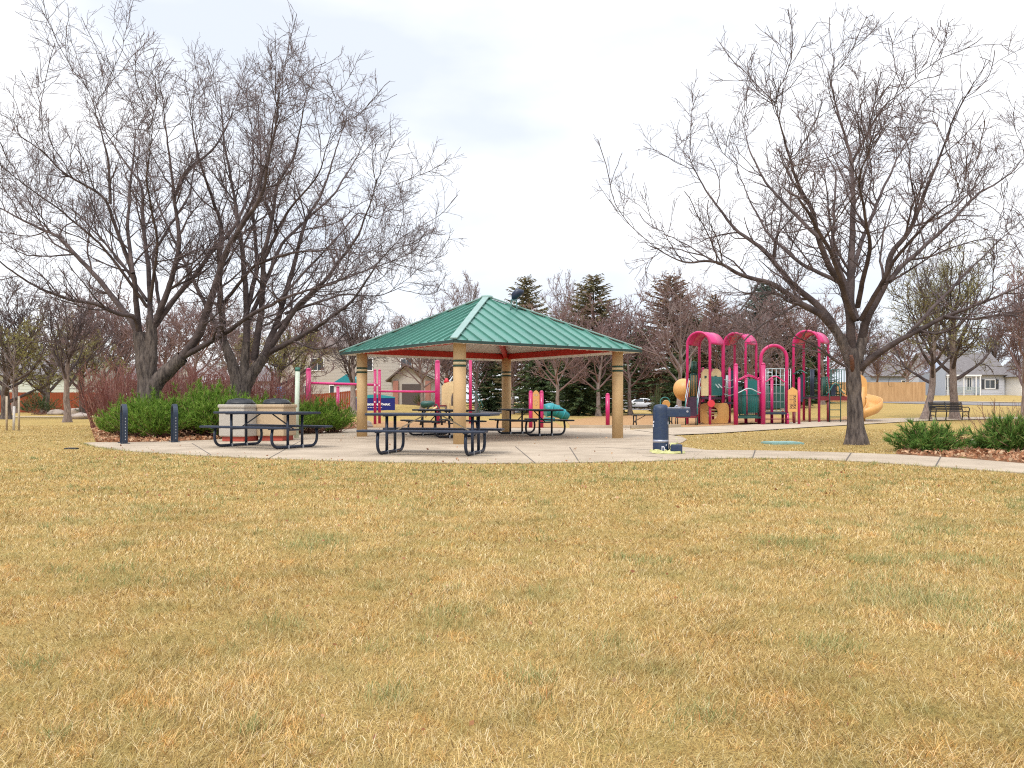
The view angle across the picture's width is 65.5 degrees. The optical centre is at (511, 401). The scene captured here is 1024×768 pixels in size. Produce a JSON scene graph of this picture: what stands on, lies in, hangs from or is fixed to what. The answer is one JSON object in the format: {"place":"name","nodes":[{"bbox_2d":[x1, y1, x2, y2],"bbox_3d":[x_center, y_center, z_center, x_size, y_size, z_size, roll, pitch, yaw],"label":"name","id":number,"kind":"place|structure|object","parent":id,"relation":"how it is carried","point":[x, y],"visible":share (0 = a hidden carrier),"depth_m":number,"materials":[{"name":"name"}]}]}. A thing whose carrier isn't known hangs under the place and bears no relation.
{"place":"outdoors","nodes":[
{"label":"outdoors","id":0,"kind":"place"},
{"bbox_2d":[87,428,702,463],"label":"patio","id":1,"kind":"structure","parent":0,"point":[501,448],"depth_m":16.75,"materials":[{"name":"concrete"}]},
{"bbox_2d":[118,404,129,443],"bbox_3d":[-9.214,0.515,18.899,0.200,0.930,0.600,0,0,-33],"label":"bollard","id":2,"kind":"object","parent":1,"relation":"on","point":[123,424],"visible":1,"depth_m":18.71,"materials":[{"name":"blue"}]},
{"bbox_2d":[169,404,179,441],"bbox_3d":[-8.292,0.515,19.557,0.200,0.930,0.600,0,0,-30],"label":"bollard","id":3,"kind":"object","parent":1,"relation":"on","point":[174,422],"visible":1,"depth_m":19.35,"materials":[{"name":"blue"}]},
{"bbox_2d":[218,398,257,441],"bbox_3d":[-6.835,0.441,20.041,0.780,1.077,0.780,0,0,17],"label":"litter bin","id":4,"kind":"object","parent":1,"relation":"on","point":[239,404],"visible":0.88,"depth_m":19.73,"materials":[{"name":"concrete"}]},
{"bbox_2d":[199,411,332,448],"bbox_3d":[-5.330,0.596,17.270,2.440,0.771,1.510,0,0,29],"label":"picnic table","id":5,"kind":"object","parent":1,"relation":"on","point":[246,426],"visible":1,"depth_m":17.10,"materials":[{"name":"grey metal"}]},
{"bbox_2d":[256,398,296,440],"bbox_3d":[-6.016,0.441,20.354,0.780,1.077,0.780,0,0,10],"label":"litter bin","id":6,"kind":"object","parent":1,"relation":"on","point":[275,404],"visible":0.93,"depth_m":20.02,"materials":[{"name":"beige concrete"}]},
{"bbox_2d":[294,367,299,437],"bbox_3d":[-5.860,0.020,21.714,0.167,1.923,0.136,0,0,-10],"label":"post","id":7,"kind":"object","parent":1,"relation":"on","point":[297,382],"visible":0.92,"depth_m":21.66,"materials":[{"name":"beige"}]},
{"bbox_2d":[299,395,348,433],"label":"juniper shrub","id":8,"kind":"object","parent":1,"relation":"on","point":[316,407],"visible":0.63,"depth_m":24.80,"materials":[{"name":"green plant"}]},
{"bbox_2d":[314,393,356,432],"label":"juniper shrub","id":9,"kind":"object","parent":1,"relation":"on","point":[341,426],"visible":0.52,"depth_m":25.42,"materials":[{"name":"plant"}]},
{"bbox_2d":[356,413,504,455],"bbox_3d":[-1.500,0.596,15.060,2.440,0.771,1.510,0,0,13],"label":"picnic table","id":10,"kind":"object","parent":1,"relation":"on","point":[403,430],"visible":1,"depth_m":14.79,"materials":[{"name":"grey metal"}]},
{"bbox_2d":[400,409,486,437],"bbox_3d":[-1.980,0.596,22.600,1.510,0.771,2.440,0,0,-32],"label":"picnic table","id":11,"kind":"object","parent":1,"relation":"on","point":[423,421],"visible":0.61,"depth_m":22.24,"materials":[{"name":"grey"}]},
{"bbox_2d":[339,288,641,443],"bbox_3d":[-0.700,-1.058,22.100,6.128,4.085,6.128,0,0,-37],"label":"picnic shelter","id":12,"kind":"object","parent":1,"relation":"on","point":[485,328],"visible":0.99,"depth_m":21.32,"materials":[{"name":"green metal"}]},
{"bbox_2d":[489,409,574,435],"bbox_3d":[0.550,0.596,23.700,1.510,0.771,2.440,0,0,-30],"label":"picnic table","id":13,"kind":"object","parent":1,"relation":"on","point":[526,420],"visible":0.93,"depth_m":23.22,"materials":[{"name":"grey"}]},
{"bbox_2d":[653,404,689,453],"bbox_3d":[3.043,0.512,15.207,0.701,0.935,0.303,0,0,6],"label":"drinking fountain","id":14,"kind":"object","parent":1,"relation":"on","point":[662,413],"visible":0.96,"depth_m":15.10,"materials":[{"name":"blue metal"}]},
{"bbox_2d":[367,420,562,427],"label":"wood chip ground","id":15,"kind":"structure","parent":0,"point":[489,424],"depth_m":33.36,"materials":[{"name":"wood"}]},
{"bbox_2d":[306,360,439,423],"bbox_3d":[-6.244,-0.425,35.910,5.893,2.950,1.216,0,0,-12],"label":"exercise bar frame","id":16,"kind":"object","parent":15,"relation":"on","point":[437,381],"visible":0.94,"depth_m":35.89,"materials":[{"name":"paint"}]},
{"bbox_2d":[434,360,482,422],"bbox_3d":[-2.371,-0.475,36.660,2.634,3.050,0.948,0,0,22],"label":"toddler play structure","id":17,"kind":"object","parent":15,"relation":"on","point":[447,389],"visible":0.62,"depth_m":37.00,"materials":[{"name":"paint"}]},
{"bbox_2d":[529,390,542,427],"bbox_3d":[0.924,0.300,30.500,0.567,1.500,0.150,0,0,0],"label":"activity panel","id":18,"kind":"object","parent":15,"relation":"on","point":[535,399],"visible":0.82,"depth_m":30.44,"materials":[{"name":"paint"}]},
{"bbox_2d":[543,403,569,420],"bbox_3d":[2.295,0.520,40.997,1.426,0.960,0.720,0,0,-15],"label":"crawl tube","id":19,"kind":"object","parent":15,"relation":"on","point":[564,414],"visible":0.79,"depth_m":40.77,"materials":[{"name":"teal plastic"}]},
{"bbox_2d":[0,395,1023,767],"bbox_3d":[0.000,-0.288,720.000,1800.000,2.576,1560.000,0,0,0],"label":"lawn","id":20,"kind":"structure","parent":0,"point":[886,411],"depth_m":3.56,"materials":[{"name":"beige plant"}]},
{"bbox_2d":[0,343,27,429],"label":"sapling","id":21,"kind":"object","parent":20,"relation":"on","point":[13,421],"visible":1,"depth_m":27.78,"materials":[{"name":"brown"}]},
{"bbox_2d":[0,271,50,412],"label":"bare tree","id":22,"kind":"object","parent":20,"relation":"on","point":[9,316],"visible":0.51,"depth_m":71.54,"materials":[{"name":"brown plant"}]},
{"bbox_2d":[0,307,77,418],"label":"bare tree","id":23,"kind":"object","parent":20,"relation":"on","point":[19,354],"visible":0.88,"depth_m":45.68,"materials":[{"name":"brown plant"}]},
{"bbox_2d":[16,392,70,414],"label":"shrub","id":24,"kind":"object","parent":20,"relation":"on","point":[41,401],"visible":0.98,"depth_m":61.83,"materials":[{"name":"plant"}]},
{"bbox_2d":[2,311,86,412],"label":"bare tree","id":25,"kind":"object","parent":20,"relation":"on","point":[42,393],"visible":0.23,"depth_m":67.91,"materials":[{"name":"brown plant"}]},
{"bbox_2d":[0,392,113,412],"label":"wooden fence","id":26,"kind":"object","parent":20,"relation":"on","point":[55,395],"visible":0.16,"depth_m":73.20,"materials":[{"name":"wood"}]},
{"bbox_2d":[0,355,114,391],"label":"house","id":27,"kind":"structure","parent":20,"relation":"on","point":[28,388],"depth_m":86.00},
{"bbox_2d":[22,268,119,421],"bbox_3d":[-21.566,-2.671,38.462,4.255,7.629,4.276,0,0,0],"label":"bare tree","id":28,"kind":"object","parent":20,"relation":"on","point":[65,369],"visible":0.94,"depth_m":38.47,"materials":[{"name":"brown plant"}]},
{"bbox_2d":[32,285,111,352],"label":"bare tree","id":29,"kind":"object","parent":20,"relation":"on","point":[70,312],"visible":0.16,"depth_m":109.56,"materials":[{"name":"brown plant"}]},
{"bbox_2d":[48,322,130,413],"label":"bare tree","id":30,"kind":"object","parent":20,"relation":"on","point":[85,355],"visible":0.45,"depth_m":49.39,"materials":[{"name":"brown plant"}]},
{"bbox_2d":[41,274,145,406],"bbox_3d":[-30.123,-4.057,56.922,6.895,10.409,7.521,0,0,-39],"label":"bare tree","id":31,"kind":"object","parent":20,"relation":"on","point":[126,345],"visible":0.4,"depth_m":57.44,"materials":[{"name":"brown plant"}]},
{"bbox_2d":[81,295,157,392],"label":"bare tree","id":32,"kind":"object","parent":20,"relation":"on","point":[109,349],"visible":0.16,"depth_m":74.32,"materials":[{"name":"brown plant"}]},
{"bbox_2d":[140,296,209,378],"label":"bare tree","id":33,"kind":"object","parent":20,"relation":"on","point":[162,332],"visible":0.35,"depth_m":83.09,"materials":[{"name":"brown plant"}]},
{"bbox_2d":[118,275,241,381],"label":"bare tree","id":34,"kind":"object","parent":20,"relation":"on","point":[185,327],"visible":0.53,"depth_m":55.81,"materials":[{"name":"brown plant"}]},
{"bbox_2d":[92,420,356,441],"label":"leaf litter","id":35,"kind":"object","parent":20,"relation":"on","point":[104,436],"visible":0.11,"depth_m":20.76,"materials":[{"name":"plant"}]},
{"bbox_2d":[71,364,136,427],"bbox_3d":[-15.047,-0.260,29.998,3.225,2.531,2.731,0,0,43],"label":"red stem shrub","id":36,"kind":"object","parent":35,"relation":"on","point":[92,409],"visible":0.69,"depth_m":29.58,"materials":[{"name":"red plant"}]},
{"bbox_2d":[91,397,133,435],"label":"juniper shrub","id":37,"kind":"object","parent":35,"relation":"on","point":[103,427],"visible":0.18,"depth_m":22.47,"materials":[{"name":"plant"}]},
{"bbox_2d":[78,354,175,414],"bbox_3d":[-15.768,-0.525,33.026,3.904,3.063,3.306,0,0,-21],"label":"red stem shrub","id":38,"kind":"object","parent":35,"relation":"on","point":[117,374],"visible":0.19,"depth_m":32.47,"materials":[{"name":"plant"}]},
{"bbox_2d":[96,394,203,437],"bbox_3d":[-9.778,0.341,21.718,2.959,1.304,2.214,0,0,0],"label":"juniper shrub","id":39,"kind":"object","parent":35,"relation":"on","point":[115,418],"visible":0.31,"depth_m":21.41,"materials":[{"name":"green plant"}]},
{"bbox_2d":[119,396,194,438],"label":"juniper shrub","id":40,"kind":"object","parent":35,"relation":"on","point":[162,427],"visible":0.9,"depth_m":20.92,"materials":[{"name":"green plant"}]},
{"bbox_2d":[136,359,225,406],"bbox_3d":[-12.096,-0.327,28.998,3.394,2.664,2.875,0,0,43],"label":"red stem shrub","id":41,"kind":"object","parent":35,"relation":"on","point":[172,392],"visible":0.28,"depth_m":28.74,"materials":[{"name":"plant"}]},
{"bbox_2d":[0,0,392,401],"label":"bare tree","id":42,"kind":"object","parent":35,"relation":"on","point":[149,374],"visible":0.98,"depth_m":23.34,"materials":[{"name":"grey plant"}]},
{"bbox_2d":[163,361,230,401],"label":"red stem shrub","id":43,"kind":"object","parent":35,"relation":"on","point":[221,379],"visible":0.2,"depth_m":29.53,"materials":[{"name":"plant"}]},
{"bbox_2d":[147,377,260,437],"bbox_3d":[-8.786,0.111,22.051,2.748,1.765,2.615,0,0,28],"label":"juniper shrub","id":44,"kind":"object","parent":35,"relation":"on","point":[185,404],"visible":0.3,"depth_m":21.92,"materials":[{"name":"green plant"}]},
{"bbox_2d":[155,387,260,437],"bbox_3d":[-8.111,0.243,21.968,3.403,1.500,2.547,0,0,-3],"label":"juniper shrub","id":45,"kind":"object","parent":35,"relation":"on","point":[212,420],"visible":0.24,"depth_m":21.64,"materials":[{"name":"green plant"}]},
{"bbox_2d":[228,362,308,403],"bbox_3d":[-9.027,-0.260,29.981,2.731,2.531,3.225,0,0,-3],"label":"red stem shrub","id":46,"kind":"object","parent":35,"relation":"on","point":[272,388],"visible":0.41,"depth_m":29.88,"materials":[{"name":"plant"}]},
{"bbox_2d":[255,371,324,410],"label":"red stem shrub","id":47,"kind":"object","parent":35,"relation":"on","point":[312,389],"visible":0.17,"depth_m":32.92,"materials":[{"name":"plant"}]},
{"bbox_2d":[120,2,466,397],"bbox_3d":[-7.625,-5.860,25.007,11.691,13.879,13.119,0,0,-12],"label":"bare tree","id":48,"kind":"object","parent":35,"relation":"on","point":[243,376],"visible":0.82,"depth_m":25.02,"materials":[{"name":"grey plant"}]},
{"bbox_2d":[190,301,263,382],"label":"bare tree","id":49,"kind":"object","parent":20,"relation":"on","point":[237,353],"visible":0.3,"depth_m":70.20,"materials":[{"name":"brown plant"}]},
{"bbox_2d":[217,315,332,393],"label":"bare tree","id":50,"kind":"object","parent":20,"relation":"on","point":[281,365],"visible":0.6,"depth_m":61.85,"materials":[{"name":"brown plant"}]},
{"bbox_2d":[259,295,341,394],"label":"bare tree","id":51,"kind":"object","parent":20,"relation":"on","point":[296,326],"visible":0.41,"depth_m":75.90,"materials":[{"name":"brown plant"}]},
{"bbox_2d":[288,390,356,408],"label":"wooden fence","id":52,"kind":"object","parent":20,"relation":"on","point":[343,393],"visible":0.15,"depth_m":66.43,"materials":[{"name":"wood"}]},
{"bbox_2d":[318,284,392,416],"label":"bare tree","id":53,"kind":"object","parent":20,"relation":"on","point":[351,374],"visible":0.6,"depth_m":49.99,"materials":[{"name":"brown plant"}]},
{"bbox_2d":[281,337,444,406],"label":"house","id":54,"kind":"structure","parent":20,"relation":"on","point":[390,380],"depth_m":91.50,"materials":[{"name":"beige"}]},
{"bbox_2d":[402,384,420,404],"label":"door","id":55,"kind":"structure","parent":54,"relation":"in","point":[407,398],"depth_m":83.90,"materials":[{"name":"grey"}]},
{"bbox_2d":[356,395,394,411],"bbox_3d":[-9.977,0.140,58.000,3.091,1.339,0.400,0,0,0],"label":"park sign","id":56,"kind":"object","parent":20,"relation":"on","point":[387,402],"visible":0.51,"depth_m":57.92,"materials":[{"name":"blue"}]},
{"bbox_2d":[390,305,452,408],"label":"bare tree","id":57,"kind":"object","parent":20,"relation":"on","point":[421,377],"visible":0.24,"depth_m":61.80,"materials":[{"name":"brown plant"}]},
{"bbox_2d":[425,271,479,405],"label":"bare tree","id":58,"kind":"object","parent":20,"relation":"on","point":[472,290],"visible":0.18,"depth_m":73.79,"materials":[{"name":"brown plant"}]},
{"bbox_2d":[450,360,497,411],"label":"bare tree","id":59,"kind":"object","parent":20,"relation":"on","point":[476,368],"visible":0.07,"depth_m":70.00,"materials":[{"name":"brown plant"}]},
{"bbox_2d":[466,361,514,411],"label":"conifer","id":60,"kind":"object","parent":20,"relation":"on","point":[489,403],"visible":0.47,"depth_m":75.40,"materials":[{"name":"green plant"}]},
{"bbox_2d":[490,360,533,413],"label":"bare tree","id":61,"kind":"object","parent":20,"relation":"on","point":[514,367],"visible":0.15,"depth_m":63.81,"materials":[{"name":"brown plant"}]},
{"bbox_2d":[481,274,554,412],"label":"conifer","id":62,"kind":"object","parent":20,"relation":"on","point":[528,299],"visible":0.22,"depth_m":69.73,"materials":[{"name":"green plant"}]},
{"bbox_2d":[78,447,974,507],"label":"leaf litter","id":63,"kind":"object","parent":20,"relation":"on","point":[276,494],"visible":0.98,"depth_m":9.94,"materials":[{"name":"plant"}]},
{"bbox_2d":[511,358,569,414],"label":"conifer","id":64,"kind":"object","parent":20,"relation":"on","point":[538,384],"visible":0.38,"depth_m":61.51,"materials":[{"name":"green plant"}]},
{"bbox_2d":[521,287,609,417],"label":"bare tree","id":65,"kind":"object","parent":20,"relation":"on","point":[555,362],"visible":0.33,"depth_m":49.64,"materials":[{"name":"brown plant"}]},
{"bbox_2d":[539,269,595,400],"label":"bare tree","id":66,"kind":"object","parent":20,"relation":"on","point":[557,299],"visible":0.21,"depth_m":89.06,"materials":[{"name":"brown plant"}]},
{"bbox_2d":[546,327,611,415],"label":"conifer","id":67,"kind":"object","parent":20,"relation":"on","point":[578,402],"visible":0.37,"depth_m":57.41,"materials":[{"name":"green plant"}]},
{"bbox_2d":[545,273,647,414],"bbox_3d":[6.047,-4.544,62.776,8.024,11.273,8.672,0,0,44],"label":"conifer","id":68,"kind":"object","parent":20,"relation":"on","point":[593,287],"visible":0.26,"depth_m":62.57,"materials":[{"name":"green plant"}]},
{"bbox_2d":[558,293,638,415],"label":"bare tree","id":69,"kind":"object","parent":20,"relation":"on","point":[599,377],"visible":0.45,"depth_m":55.96,"materials":[{"name":"brown plant"}]},
{"bbox_2d":[569,424,680,428],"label":"kerb","id":70,"kind":"structure","parent":20,"relation":"on","point":[624,426],"depth_m":29.82,"materials":[{"name":"concrete"}]},
{"bbox_2d":[592,278,672,414],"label":"bare tree","id":71,"kind":"object","parent":20,"relation":"on","point":[648,362],"visible":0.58,"depth_m":59.52,"materials":[{"name":"brown plant"}]},
{"bbox_2d":[623,328,665,407],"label":"conifer","id":72,"kind":"object","parent":20,"relation":"on","point":[635,386],"visible":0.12,"depth_m":124.66,"materials":[{"name":"green plant"}]},
{"bbox_2d":[623,273,720,410],"bbox_3d":[12.592,-4.442,62.075,8.795,11.085,8.718,0,0,0],"label":"conifer","id":73,"kind":"object","parent":20,"relation":"on","point":[660,381],"visible":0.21,"depth_m":61.65,"materials":[{"name":"green plant"}]},
{"bbox_2d":[653,344,707,406],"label":"conifer","id":74,"kind":"object","parent":20,"relation":"on","point":[672,397],"visible":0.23,"depth_m":57.75,"materials":[{"name":"green plant"}]},
{"bbox_2d":[650,317,732,412],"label":"conifer","id":75,"kind":"object","parent":20,"relation":"on","point":[707,367],"visible":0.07,"depth_m":63.27,"materials":[{"name":"green plant"}]},
{"bbox_2d":[698,294,740,411],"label":"conifer","id":76,"kind":"object","parent":20,"relation":"on","point":[715,299],"visible":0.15,"depth_m":65.67,"materials":[{"name":"green plant"}]},
{"bbox_2d":[688,290,789,401],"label":"bare tree","id":77,"kind":"object","parent":20,"relation":"on","point":[728,362],"visible":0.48,"depth_m":56.21,"materials":[{"name":"brown plant"}]},
{"bbox_2d":[721,294,796,413],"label":"bare tree","id":78,"kind":"object","parent":20,"relation":"on","point":[751,370],"visible":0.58,"depth_m":50.72,"materials":[{"name":"brown plant"}]},
{"bbox_2d":[714,281,821,408],"bbox_3d":[19.460,-4.321,62.051,8.272,10.168,8.287,0,0,0],"label":"conifer","id":79,"kind":"object","parent":20,"relation":"on","point":[753,313],"visible":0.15,"depth_m":61.61,"materials":[{"name":"plant"}]},
{"bbox_2d":[736,274,816,409],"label":"bare tree","id":80,"kind":"object","parent":20,"relation":"on","point":[792,325],"visible":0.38,"depth_m":57.50,"materials":[{"name":"brown plant"}]},
{"bbox_2d":[766,332,820,405],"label":"conifer","id":81,"kind":"object","parent":20,"relation":"on","point":[797,375],"visible":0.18,"depth_m":59.55,"materials":[{"name":"green plant"}]},
{"bbox_2d":[590,2,1023,444],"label":"bare tree","id":82,"kind":"object","parent":20,"relation":"on","point":[852,351],"visible":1,"depth_m":18.12,"materials":[{"name":"grey plant"}]},
{"bbox_2d":[799,343,845,403],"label":"conifer","id":83,"kind":"object","parent":20,"relation":"on","point":[813,358],"visible":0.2,"depth_m":69.41,"materials":[{"name":"green plant"}]},
{"bbox_2d":[792,287,883,404],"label":"bare tree","id":84,"kind":"object","parent":20,"relation":"on","point":[822,356],"visible":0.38,"depth_m":65.51,"materials":[{"name":"brown plant"}]},
{"bbox_2d":[825,301,887,375],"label":"bare tree","id":85,"kind":"object","parent":20,"relation":"on","point":[875,322],"visible":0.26,"depth_m":91.05,"materials":[{"name":"brown plant"}]},
{"bbox_2d":[815,382,924,401],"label":"wooden fence","id":86,"kind":"object","parent":20,"relation":"on","point":[902,392],"visible":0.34,"depth_m":73.59,"materials":[{"name":"brown wood"}]},
{"bbox_2d":[841,326,902,381],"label":"bare tree","id":87,"kind":"object","parent":20,"relation":"on","point":[876,367],"visible":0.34,"depth_m":95.31,"materials":[{"name":"brown plant"}]},
{"bbox_2d":[863,361,908,381],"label":"house","id":88,"kind":"structure","parent":20,"relation":"on","point":[884,377],"depth_m":127.00,"materials":[{"name":"grey"}]},
{"bbox_2d":[881,326,945,381],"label":"bare tree","id":89,"kind":"object","parent":20,"relation":"on","point":[906,356],"visible":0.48,"depth_m":99.66,"materials":[{"name":"brown plant"}]},
{"bbox_2d":[869,246,1000,418],"bbox_3d":[21.651,-3.459,40.408,6.176,9.016,5.691,0,0,18],"label":"budding tree","id":90,"kind":"object","parent":20,"relation":"on","point":[931,381],"visible":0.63,"depth_m":40.59,"materials":[{"name":"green plant"}]},
{"bbox_2d":[876,224,1012,418],"bbox_3d":[22.296,-3.853,41.422,6.512,9.800,7.066,0,0,44],"label":"budding tree","id":91,"kind":"object","parent":20,"relation":"on","point":[953,378],"visible":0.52,"depth_m":41.03,"materials":[{"name":"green plant"}]},
{"bbox_2d":[896,449,1023,462],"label":"mulch bed","id":92,"kind":"object","parent":20,"relation":"on","point":[978,458],"visible":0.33,"depth_m":14.21,"materials":[{"name":"wood"}]},
{"bbox_2d":[880,415,978,451],"bbox_3d":[8.366,0.675,15.911,1.678,0.837,2.194,0,0,42],"label":"juniper shrub","id":93,"kind":"object","parent":92,"relation":"on","point":[921,437],"visible":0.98,"depth_m":15.69,"materials":[{"name":"green plant"}]},
{"bbox_2d":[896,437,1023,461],"bbox_3d":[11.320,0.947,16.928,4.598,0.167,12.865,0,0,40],"label":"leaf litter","id":94,"kind":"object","parent":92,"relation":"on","point":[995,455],"visible":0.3,"depth_m":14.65,"materials":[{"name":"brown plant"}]},
{"bbox_2d":[964,412,1023,451],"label":"juniper shrub","id":95,"kind":"object","parent":92,"relation":"on","point":[1006,434],"visible":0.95,"depth_m":15.56,"materials":[{"name":"green plant"}]},
{"bbox_2d":[901,353,1022,395],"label":"house","id":96,"kind":"structure","parent":20,"relation":"on","point":[981,382],"depth_m":105.50,"materials":[{"name":"grey"}]},
{"bbox_2d":[968,318,1016,363],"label":"bare tree","id":97,"kind":"object","parent":20,"relation":"on","point":[995,352],"visible":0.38,"depth_m":122.75,"materials":[{"name":"brown plant"}]},
{"bbox_2d":[976,250,1023,418],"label":"bare tree","id":98,"kind":"object","parent":20,"relation":"on","point":[1015,328],"visible":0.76,"depth_m":36.23,"materials":[{"name":"brown plant"}]},
{"bbox_2d":[0,0,1023,401],"label":"sky","id":99,"kind":"structure","parent":0,"point":[523,89],"materials":[{"name":"white"}]},
{"bbox_2d":[567,415,846,426],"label":"wood chip ground","id":100,"kind":"structure","parent":0,"point":[627,420],"depth_m":40.16,"materials":[{"name":"beige wood"}]},
{"bbox_2d":[627,264,714,406],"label":"bare tree","id":101,"kind":"object","parent":100,"relation":"on","point":[677,324],"visible":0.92,"depth_m":47.17,"materials":[{"name":"brown plant"}]},
{"bbox_2d":[660,330,882,424],"bbox_3d":[12.178,-1.231,37.176,12.893,4.562,4.715,0,0,-17],"label":"climbing structure","id":102,"kind":"object","parent":100,"relation":"on","point":[757,396],"visible":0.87,"depth_m":36.59,"materials":[{"name":"paint"}]},
{"bbox_2d":[623,401,1020,409],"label":"street","id":103,"kind":"structure","parent":0,"point":[965,403],"depth_m":67.67,"materials":[{"name":"asphalt"}]},
{"bbox_2d":[632,417,1016,434],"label":"path","id":104,"kind":"structure","parent":0,"point":[707,429],"depth_m":31.42,"materials":[{"name":"concrete"}]},
{"bbox_2d":[928,402,969,420],"bbox_3d":[21.750,0.457,39.624,1.960,0.932,0.625,0,0,-12],"label":"park bench","id":105,"kind":"object","parent":104,"relation":"on","point":[936,409],"visible":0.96,"depth_m":39.79,"materials":[{"name":"black metal"}]},
{"bbox_2d":[691,450,1023,473],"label":"path","id":106,"kind":"structure","parent":0,"point":[951,462],"depth_m":13.85,"materials":[{"name":"concrete"}]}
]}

